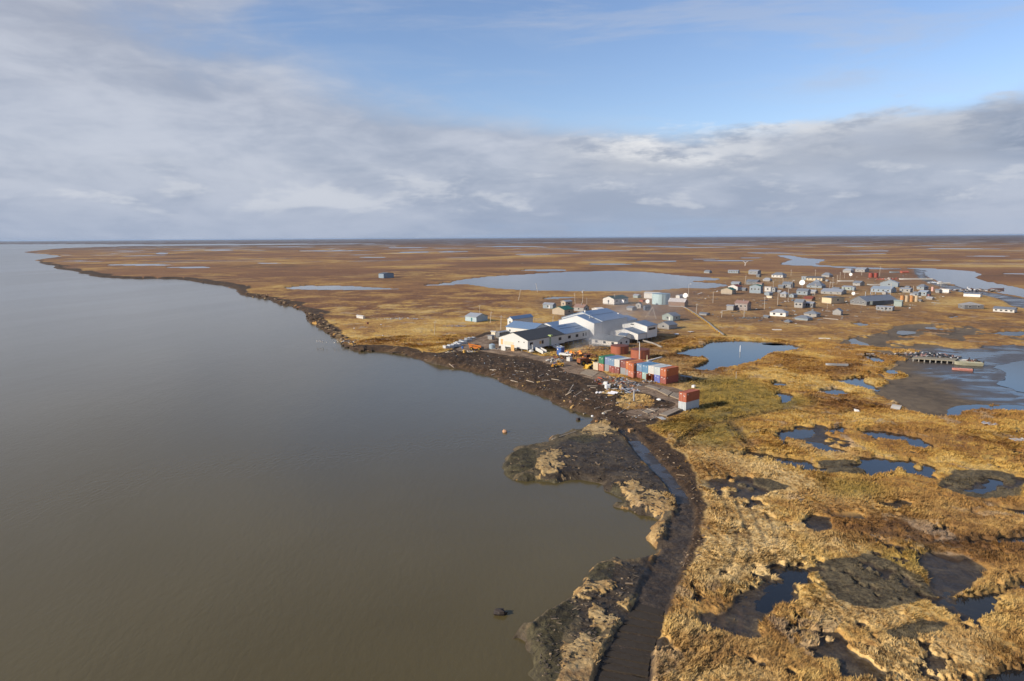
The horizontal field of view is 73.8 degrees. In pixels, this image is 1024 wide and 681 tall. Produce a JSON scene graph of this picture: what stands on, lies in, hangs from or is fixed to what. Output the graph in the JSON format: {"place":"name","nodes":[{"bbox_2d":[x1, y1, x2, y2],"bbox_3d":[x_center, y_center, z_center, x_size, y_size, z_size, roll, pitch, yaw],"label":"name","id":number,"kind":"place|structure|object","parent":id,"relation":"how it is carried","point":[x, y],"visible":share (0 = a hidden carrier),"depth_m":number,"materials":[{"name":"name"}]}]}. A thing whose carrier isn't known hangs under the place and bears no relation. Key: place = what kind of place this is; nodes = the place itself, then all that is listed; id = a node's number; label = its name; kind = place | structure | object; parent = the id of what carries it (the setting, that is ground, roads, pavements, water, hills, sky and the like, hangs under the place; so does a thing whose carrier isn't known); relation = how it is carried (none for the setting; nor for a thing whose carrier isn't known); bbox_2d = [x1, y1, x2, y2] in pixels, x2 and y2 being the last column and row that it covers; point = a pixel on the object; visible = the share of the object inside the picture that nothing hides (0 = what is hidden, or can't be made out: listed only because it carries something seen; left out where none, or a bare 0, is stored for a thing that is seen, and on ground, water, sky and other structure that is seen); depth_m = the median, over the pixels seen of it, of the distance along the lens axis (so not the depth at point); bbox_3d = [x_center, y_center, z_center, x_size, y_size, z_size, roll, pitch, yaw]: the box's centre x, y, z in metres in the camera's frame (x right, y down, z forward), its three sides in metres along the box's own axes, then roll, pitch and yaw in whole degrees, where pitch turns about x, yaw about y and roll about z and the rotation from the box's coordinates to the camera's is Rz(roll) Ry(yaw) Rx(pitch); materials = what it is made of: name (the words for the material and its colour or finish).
{"place":"outdoors","nodes":[
{"label":"outdoors","id":0,"kind":"place"},
{"bbox_2d":[110,264,168,265],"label":"pond water","id":1,"kind":"structure","parent":0,"point":[140,264],"depth_m":1312.59,"materials":[{"name":"grey liquid"}]},
{"bbox_2d":[0,243,657,680],"bbox_3d":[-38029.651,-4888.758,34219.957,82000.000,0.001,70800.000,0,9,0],"label":"river","id":2,"kind":"structure","parent":0,"point":[200,481],"depth_m":127.61,"materials":[{"name":"liquid"}]},
{"bbox_2d":[493,608,507,615],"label":"rock","id":3,"kind":"object","parent":2,"relation":"in","point":[499,612],"visible":1,"depth_m":88.91,"materials":[{"name":"stone"}]},
{"bbox_2d":[286,285,390,289],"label":"pond water","id":4,"kind":"structure","parent":0,"point":[328,287],"depth_m":657.02,"materials":[{"name":"grey liquid"}]},
{"bbox_2d":[0,235,1023,680],"bbox_3d":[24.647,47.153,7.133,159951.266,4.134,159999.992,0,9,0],"label":"ground","id":5,"kind":"structure","parent":0,"point":[412,301],"depth_m":217.52,"materials":[{"name":"brown plant"}]},
{"bbox_2d":[246,293,406,354],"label":"turf blocks","id":6,"kind":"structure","parent":5,"relation":"on","point":[360,349],"depth_m":350.46,"materials":[{"name":"soil"}]},
{"bbox_2d":[378,272,393,277],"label":"shed","id":7,"kind":"structure","parent":5,"relation":"on","point":[386,275],"depth_m":810.13,"materials":[{"name":"paint"}]},
{"bbox_2d":[468,343,483,349],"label":"telehandler","id":8,"kind":"object","parent":5,"relation":"on","point":[475,346],"visible":1,"depth_m":287.87,"materials":[{"name":"paint"}]},
{"bbox_2d":[465,312,487,321],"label":"shed","id":9,"kind":"structure","parent":5,"relation":"on","point":[474,317],"depth_m":384.61,"materials":[{"name":"paint"}]},
{"bbox_2d":[507,314,532,323],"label":"school annex","id":10,"kind":"object","parent":5,"relation":"on","point":[525,318],"visible":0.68,"depth_m":358.73,"materials":[{"name":"metal"}]},
{"bbox_2d":[404,348,671,425],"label":"shore debris","id":11,"kind":"object","parent":5,"relation":"on","point":[570,401],"visible":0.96,"depth_m":201.83,"materials":[{"name":"paint"}]},
{"bbox_2d":[435,355,663,419],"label":"litter","id":12,"kind":"object","parent":5,"relation":"on","point":[573,390],"visible":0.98,"depth_m":207.93,"materials":[{"name":"paint"}]},
{"bbox_2d":[543,302,555,308],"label":"cabin","id":13,"kind":"object","parent":5,"relation":"on","point":[547,305],"visible":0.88,"depth_m":451.73,"materials":[{"name":"paint"}]},
{"bbox_2d":[552,305,573,314],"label":"house","id":14,"kind":"structure","parent":5,"relation":"on","point":[564,310],"depth_m":416.17,"materials":[{"name":"brown wood"}]},
{"bbox_2d":[498,308,636,353],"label":"school building","id":15,"kind":"structure","parent":5,"relation":"on","point":[582,326],"depth_m":312.10,"materials":[{"name":"metal"}]},
{"bbox_2d":[573,303,588,311],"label":"house","id":16,"kind":"structure","parent":5,"relation":"on","point":[581,307],"depth_m":433.80,"materials":[{"name":"paint"}]},
{"bbox_2d":[506,435,668,516],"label":"peninsula clods","id":17,"kind":"object","parent":5,"relation":"on","point":[522,466],"visible":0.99,"depth_m":141.62,"materials":[{"name":"soil"}]},
{"bbox_2d":[577,354,597,365],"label":"wheel loader","id":18,"kind":"object","parent":5,"relation":"on","point":[584,360],"visible":0.78,"depth_m":252.15,"materials":[{"name":"paint"}]},
{"bbox_2d":[580,369,598,376],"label":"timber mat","id":19,"kind":"object","parent":5,"relation":"on","point":[589,372],"visible":1,"depth_m":238.35,"materials":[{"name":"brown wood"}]},
{"bbox_2d":[536,562,643,675],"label":"bank clods","id":20,"kind":"object","parent":5,"relation":"on","point":[590,632],"visible":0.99,"depth_m":83.57,"materials":[{"name":"soil"}]},
{"bbox_2d":[589,334,629,346],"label":"house","id":21,"kind":"structure","parent":5,"relation":"on","point":[604,340],"depth_m":294.81,"materials":[{"name":"paint"}]},
{"bbox_2d":[593,376,626,384],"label":"garbage heap","id":22,"kind":"object","parent":5,"relation":"on","point":[605,377],"visible":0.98,"depth_m":224.91,"materials":[{"name":"paint"}]},
{"bbox_2d":[603,295,628,304],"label":"building","id":23,"kind":"structure","parent":5,"relation":"on","point":[613,300],"depth_m":476.25,"materials":[{"name":"paint"}]},
{"bbox_2d":[614,366,619,373],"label":"shipping container","id":24,"kind":"object","parent":5,"relation":"on","point":[616,369],"visible":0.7,"depth_m":235.38,"materials":[{"name":"metal"}]},
{"bbox_2d":[614,357,628,366],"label":"shipping container","id":25,"kind":"object","parent":24,"relation":"on","point":[617,362],"visible":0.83,"depth_m":235.29,"materials":[{"name":"metal"}]},
{"bbox_2d":[611,344,628,354],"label":"shipping container","id":26,"kind":"object","parent":5,"relation":"on","point":[620,349],"visible":0.95,"depth_m":273.52,"materials":[{"name":"metal"}]},
{"bbox_2d":[594,670,647,680],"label":"road mat","id":27,"kind":"object","parent":5,"relation":"on","point":[601,675],"visible":1,"depth_m":74.35,"materials":[{"name":"brown wood"}]},
{"bbox_2d":[599,656,648,676],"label":"road mat","id":28,"kind":"object","parent":5,"relation":"on","point":[620,666],"visible":1,"depth_m":76.01,"materials":[{"name":"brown wood"}]},
{"bbox_2d":[604,646,650,664],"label":"road mat","id":29,"kind":"object","parent":5,"relation":"on","point":[636,656],"visible":1,"depth_m":78.21,"materials":[{"name":"brown wood"}]},
{"bbox_2d":[614,381,644,387],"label":"garbage heap","id":30,"kind":"object","parent":5,"relation":"on","point":[621,382],"visible":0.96,"depth_m":218.85,"materials":[{"name":"paint"}]},
{"bbox_2d":[628,370,635,377],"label":"shipping container","id":31,"kind":"object","parent":5,"relation":"on","point":[632,374],"visible":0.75,"depth_m":228.37,"materials":[{"name":"metal"}]},
{"bbox_2d":[628,361,645,370],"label":"shipping container","id":32,"kind":"object","parent":31,"relation":"on","point":[632,366],"visible":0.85,"depth_m":228.30,"materials":[{"name":"metal"}]},
{"bbox_2d":[610,320,657,342],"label":"clinic building","id":33,"kind":"structure","parent":5,"relation":"on","point":[639,330],"depth_m":314.85,"materials":[{"name":"paint"}]},
{"bbox_2d":[612,632,656,651],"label":"road mat","id":34,"kind":"object","parent":5,"relation":"on","point":[621,639],"visible":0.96,"depth_m":80.86,"materials":[{"name":"brown wood"}]},
{"bbox_2d":[617,617,662,637],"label":"road mat","id":35,"kind":"object","parent":5,"relation":"on","point":[631,625],"visible":0.96,"depth_m":83.65,"materials":[{"name":"brown wood"}]},
{"bbox_2d":[631,348,649,359],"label":"shipping container","id":36,"kind":"object","parent":5,"relation":"on","point":[644,352],"visible":0.88,"depth_m":262.98,"materials":[{"name":"metal"}]},
{"bbox_2d":[627,602,663,622],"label":"road mat","id":37,"kind":"object","parent":5,"relation":"on","point":[642,612],"visible":0.93,"depth_m":86.88,"materials":[{"name":"brown wood"}]},
{"bbox_2d":[646,373,653,381],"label":"shipping container","id":38,"kind":"object","parent":5,"relation":"on","point":[649,376],"visible":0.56,"depth_m":223.95,"materials":[{"name":"metal"}]},
{"bbox_2d":[648,363,665,373],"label":"shipping container","id":39,"kind":"object","parent":38,"relation":"on","point":[650,369],"visible":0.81,"depth_m":223.56,"materials":[{"name":"metal"}]},
{"bbox_2d":[654,374,659,382],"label":"shipping container","id":40,"kind":"object","parent":5,"relation":"on","point":[657,378],"visible":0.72,"depth_m":221.17,"materials":[{"name":"metal"}]},
{"bbox_2d":[654,364,671,374],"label":"shipping container","id":41,"kind":"object","parent":40,"relation":"on","point":[656,370],"visible":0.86,"depth_m":221.47,"materials":[{"name":"metal"}]},
{"bbox_2d":[628,441,688,503],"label":"puddle water","id":42,"kind":"structure","parent":5,"relation":"on","point":[642,451],"depth_m":140.56,"materials":[{"name":"grey liquid"}]},
{"bbox_2d":[652,293,669,304],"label":"water tank","id":43,"kind":"object","parent":5,"relation":"on","point":[660,298],"visible":0.97,"depth_m":472.63,"materials":[{"name":"metal"}]},
{"bbox_2d":[625,431,709,604],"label":"mud clods","id":44,"kind":"object","parent":5,"relation":"on","point":[681,562],"visible":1,"depth_m":109.18,"materials":[{"name":"soil"}]},
{"bbox_2d":[658,321,677,329],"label":"house","id":45,"kind":"structure","parent":5,"relation":"on","point":[668,325],"depth_m":349.62,"materials":[{"name":"paint"}]},
{"bbox_2d":[660,375,677,383],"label":"shipping container","id":46,"kind":"object","parent":5,"relation":"on","point":[668,379],"visible":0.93,"depth_m":219.78,"materials":[{"name":"metal"}]},
{"bbox_2d":[660,366,678,376],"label":"shipping container","id":47,"kind":"object","parent":46,"relation":"on","point":[669,371],"visible":1,"depth_m":219.68,"materials":[{"name":"metal"}]},
{"bbox_2d":[659,407,681,416],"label":"timber mat","id":48,"kind":"object","parent":5,"relation":"on","point":[670,412],"visible":1,"depth_m":182.16,"materials":[{"name":"brown wood"}]},
{"bbox_2d":[662,312,680,320],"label":"house","id":49,"kind":"structure","parent":5,"relation":"on","point":[672,316],"depth_m":383.91,"materials":[{"name":"paint"}]},
{"bbox_2d":[668,298,688,306],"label":"pump house","id":50,"kind":"structure","parent":5,"relation":"on","point":[677,302],"depth_m":459.25,"materials":[{"name":"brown wood"}]},
{"bbox_2d":[347,333,1023,680],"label":"marsh grass","id":51,"kind":"structure","parent":5,"relation":"on","point":[718,582],"depth_m":116.97,"materials":[{"name":"brown plant"}]},
{"bbox_2d":[678,399,698,410],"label":"shipping container","id":52,"kind":"object","parent":5,"relation":"on","point":[684,406],"visible":0.81,"depth_m":186.22,"materials":[{"name":"metal"}]},
{"bbox_2d":[679,389,699,401],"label":"shipping container","id":53,"kind":"object","parent":52,"relation":"on","point":[688,395],"visible":1,"depth_m":186.19,"materials":[{"name":"metal"}]},
{"bbox_2d":[682,306,723,334],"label":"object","id":54,"kind":"object","parent":5,"relation":"on","point":[709,324],"visible":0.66,"depth_m":373.77,"materials":[{"name":"paint"}]},
{"bbox_2d":[720,287,736,293],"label":"house","id":55,"kind":"structure","parent":5,"relation":"on","point":[729,290],"depth_m":556.32,"materials":[{"name":"brown wood"}]},
{"bbox_2d":[734,300,751,310],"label":"house","id":56,"kind":"structure","parent":5,"relation":"on","point":[740,304],"depth_m":433.82,"materials":[{"name":"pink wood"}]},
{"bbox_2d":[749,284,762,293],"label":"house","id":57,"kind":"structure","parent":5,"relation":"on","point":[757,288],"depth_m":562.27,"materials":[{"name":"paint"}]},
{"bbox_2d":[771,272,786,277],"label":"house","id":58,"kind":"structure","parent":5,"relation":"on","point":[779,275],"depth_m":776.47,"materials":[{"name":"paint"}]},
{"bbox_2d":[770,309,788,316],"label":"house","id":59,"kind":"structure","parent":5,"relation":"on","point":[780,312],"depth_m":401.44,"materials":[{"name":"paint"}]},
{"bbox_2d":[794,299,805,307],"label":"house","id":60,"kind":"structure","parent":5,"relation":"on","point":[799,303],"depth_m":447.80,"materials":[{"name":"paint"}]},
{"bbox_2d":[796,288,810,294],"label":"house","id":61,"kind":"structure","parent":5,"relation":"on","point":[801,291],"depth_m":545.16,"materials":[{"name":"paint"}]},
{"bbox_2d":[794,315,812,320],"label":"house","id":62,"kind":"structure","parent":5,"relation":"on","point":[804,317],"depth_m":381.84,"materials":[{"name":"paint"}]},
{"bbox_2d":[804,310,820,316],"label":"house","id":63,"kind":"structure","parent":5,"relation":"on","point":[811,313],"depth_m":397.45,"materials":[{"name":"paint"}]},
{"bbox_2d":[806,276,825,280],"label":"building","id":64,"kind":"structure","parent":5,"relation":"on","point":[814,278],"depth_m":718.93,"materials":[{"name":"paint"}]},
{"bbox_2d":[807,282,825,287],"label":"house","id":65,"kind":"structure","parent":5,"relation":"on","point":[818,285],"depth_m":619.16,"materials":[{"name":"paint"}]},
{"bbox_2d":[692,276,950,324],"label":"village clutter","id":66,"kind":"object","parent":5,"relation":"on","point":[812,309],"visible":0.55,"depth_m":477.60,"materials":[{"name":"paint"}]},
{"bbox_2d":[822,296,844,303],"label":"garage","id":67,"kind":"structure","parent":5,"relation":"on","point":[832,299],"depth_m":476.08,"materials":[{"name":"paint"}]},
{"bbox_2d":[821,288,846,294],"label":"house","id":68,"kind":"structure","parent":5,"relation":"on","point":[833,291],"depth_m":551.65,"materials":[{"name":"paint"}]},
{"bbox_2d":[850,291,897,305],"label":"old school","id":69,"kind":"object","parent":5,"relation":"on","point":[869,300],"visible":0.98,"depth_m":466.95,"materials":[{"name":"grey wood"}]},
{"bbox_2d":[870,286,895,292],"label":"building","id":70,"kind":"structure","parent":5,"relation":"on","point":[888,289],"depth_m":564.97,"materials":[{"name":"paint"}]},
{"bbox_2d":[876,305,894,310],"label":"mobile home","id":71,"kind":"object","parent":5,"relation":"on","point":[884,308],"visible":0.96,"depth_m":428.77,"materials":[{"name":"paint"}]},
{"bbox_2d":[880,279,899,286],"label":"hall","id":72,"kind":"structure","parent":5,"relation":"on","point":[889,282],"depth_m":624.99,"materials":[{"name":"paint"}]},
{"bbox_2d":[899,278,932,279],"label":"barge","id":73,"kind":"object","parent":5,"relation":"on","point":[915,278],"visible":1,"depth_m":722.46,"materials":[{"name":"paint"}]},
{"bbox_2d":[912,354,960,363],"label":"loading dock","id":74,"kind":"object","parent":5,"relation":"on","point":[941,359],"visible":0.59,"depth_m":257.07,"materials":[{"name":"grey concrete"}]},
{"bbox_2d":[904,351,961,358],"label":"bag heap","id":75,"kind":"object","parent":74,"relation":"on","point":[927,354],"visible":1,"depth_m":261.13,"materials":[{"name":"paint"}]},
{"bbox_2d":[954,361,983,365],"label":"work boat","id":76,"kind":"object","parent":5,"relation":"on","point":[966,363],"visible":1,"depth_m":249.59,"materials":[{"name":"paint"}]},
{"bbox_2d":[958,302,983,308],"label":"barn","id":77,"kind":"structure","parent":5,"relation":"on","point":[969,305],"depth_m":433.77,"materials":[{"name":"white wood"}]},
{"bbox_2d":[963,292,982,296],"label":"shed","id":78,"kind":"structure","parent":5,"relation":"on","point":[969,294],"depth_m":518.26,"materials":[{"name":"paint"}]},
{"bbox_2d":[950,287,1000,291],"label":"landing junk","id":79,"kind":"object","parent":5,"relation":"on","point":[972,289],"visible":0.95,"depth_m":579.11,"materials":[{"name":"paint"}]},
{"bbox_2d":[992,306,1017,312],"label":"house","id":80,"kind":"structure","parent":5,"relation":"on","point":[1004,309],"depth_m":414.63,"materials":[{"name":"paint"}]},
{"bbox_2d":[0,0,1023,240],"label":"sky","id":81,"kind":"structure","parent":0,"point":[120,119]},
{"bbox_2d":[521,269,565,270],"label":"pond water","id":82,"kind":"structure","parent":0,"point":[544,270],"depth_m":986.46,"materials":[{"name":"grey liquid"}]},
{"bbox_2d":[508,242,626,242],"bbox_3d":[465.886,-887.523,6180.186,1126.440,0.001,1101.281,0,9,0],"label":"pond water","id":83,"kind":"structure","parent":0,"point":[569,242],"depth_m":6115.46,"materials":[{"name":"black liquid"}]},
{"bbox_2d":[425,271,727,290],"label":"pond water","id":84,"kind":"structure","parent":0,"point":[603,281],"depth_m":729.21,"materials":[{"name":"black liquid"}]},
{"bbox_2d":[677,341,802,369],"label":"pond water","id":85,"kind":"structure","parent":0,"point":[717,354],"depth_m":283.04,"materials":[{"name":"blue liquid"}]},
{"bbox_2d":[742,565,811,616],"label":"pond water","id":86,"kind":"structure","parent":0,"point":[778,592],"depth_m":92.31,"materials":[{"name":"blue liquid"}]},
{"bbox_2d":[776,393,793,402],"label":"pond water","id":87,"kind":"structure","parent":0,"point":[786,397],"depth_m":203.15,"materials":[{"name":"blue liquid"}]},
{"bbox_2d":[778,428,814,444],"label":"pond water","id":88,"kind":"structure","parent":0,"point":[801,433],"depth_m":165.01,"materials":[{"name":"blue liquid"}]},
{"bbox_2d":[778,255,892,268],"bbox_3d":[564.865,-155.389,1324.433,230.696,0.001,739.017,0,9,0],"label":"pond water","id":89,"kind":"structure","parent":0,"point":[797,261],"depth_m":1219.59,"materials":[{"name":"blue liquid"}]},
{"bbox_2d":[821,388,849,394],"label":"pond water","id":90,"kind":"structure","parent":0,"point":[834,391],"depth_m":209.29,"materials":[{"name":"blue liquid"}]},
{"bbox_2d":[735,442,938,476],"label":"pond water","id":91,"kind":"structure","parent":0,"point":[874,465],"depth_m":142.50,"materials":[{"name":"blue liquid"}]},
{"bbox_2d":[832,377,879,391],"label":"pond water","id":92,"kind":"structure","parent":0,"point":[856,381],"depth_m":221.94,"materials":[{"name":"blue liquid"}]},
{"bbox_2d":[848,338,867,345],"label":"pond water","id":93,"kind":"structure","parent":0,"point":[853,341],"depth_m":304.90,"materials":[{"name":"blue liquid"}]},
{"bbox_2d":[862,430,933,447],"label":"pond water","id":94,"kind":"structure","parent":0,"point":[916,441],"depth_m":161.37,"materials":[{"name":"blue liquid"}]},
{"bbox_2d":[907,268,1023,296],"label":"pond water","id":95,"kind":"structure","parent":0,"point":[963,279],"depth_m":715.68,"materials":[{"name":"blue liquid"}]},
{"bbox_2d":[937,537,1023,542],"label":"pond water","id":96,"kind":"structure","parent":0,"point":[1014,539],"depth_m":106.99,"materials":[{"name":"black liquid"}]},
{"bbox_2d":[939,582,1023,622],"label":"pond water","id":97,"kind":"structure","parent":0,"point":[975,607],"depth_m":88.48,"materials":[{"name":"blue liquid"}]},
{"bbox_2d":[947,404,1023,415],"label":"pond water","id":98,"kind":"structure","parent":0,"point":[957,410],"depth_m":188.65,"materials":[{"name":"blue liquid"}]},
{"bbox_2d":[964,478,1008,493],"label":"pond water","id":99,"kind":"structure","parent":0,"point":[992,484],"depth_m":129.58,"materials":[{"name":"blue liquid"}]},
{"bbox_2d":[963,667,1023,680],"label":"pond water","id":100,"kind":"structure","parent":0,"point":[1013,674],"depth_m":73.84,"materials":[{"name":"blue liquid"}]},
{"bbox_2d":[992,331,1023,335],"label":"pond water","id":101,"kind":"structure","parent":0,"point":[1014,333],"depth_m":329.94,"materials":[{"name":"blue liquid"}]},
{"bbox_2d":[993,360,1023,391],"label":"pond water","id":102,"kind":"structure","parent":0,"point":[1014,374],"depth_m":231.46,"materials":[{"name":"blue liquid"}]},
{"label":"shipping container","id":103,"kind":"object","parent":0,"visible":0},
{"bbox_2d":[642,362,659,372],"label":"shipping container","id":104,"kind":"object","parent":103,"relation":"on","point":[645,368],"visible":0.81,"depth_m":225.56,"materials":[{"name":"metal"}]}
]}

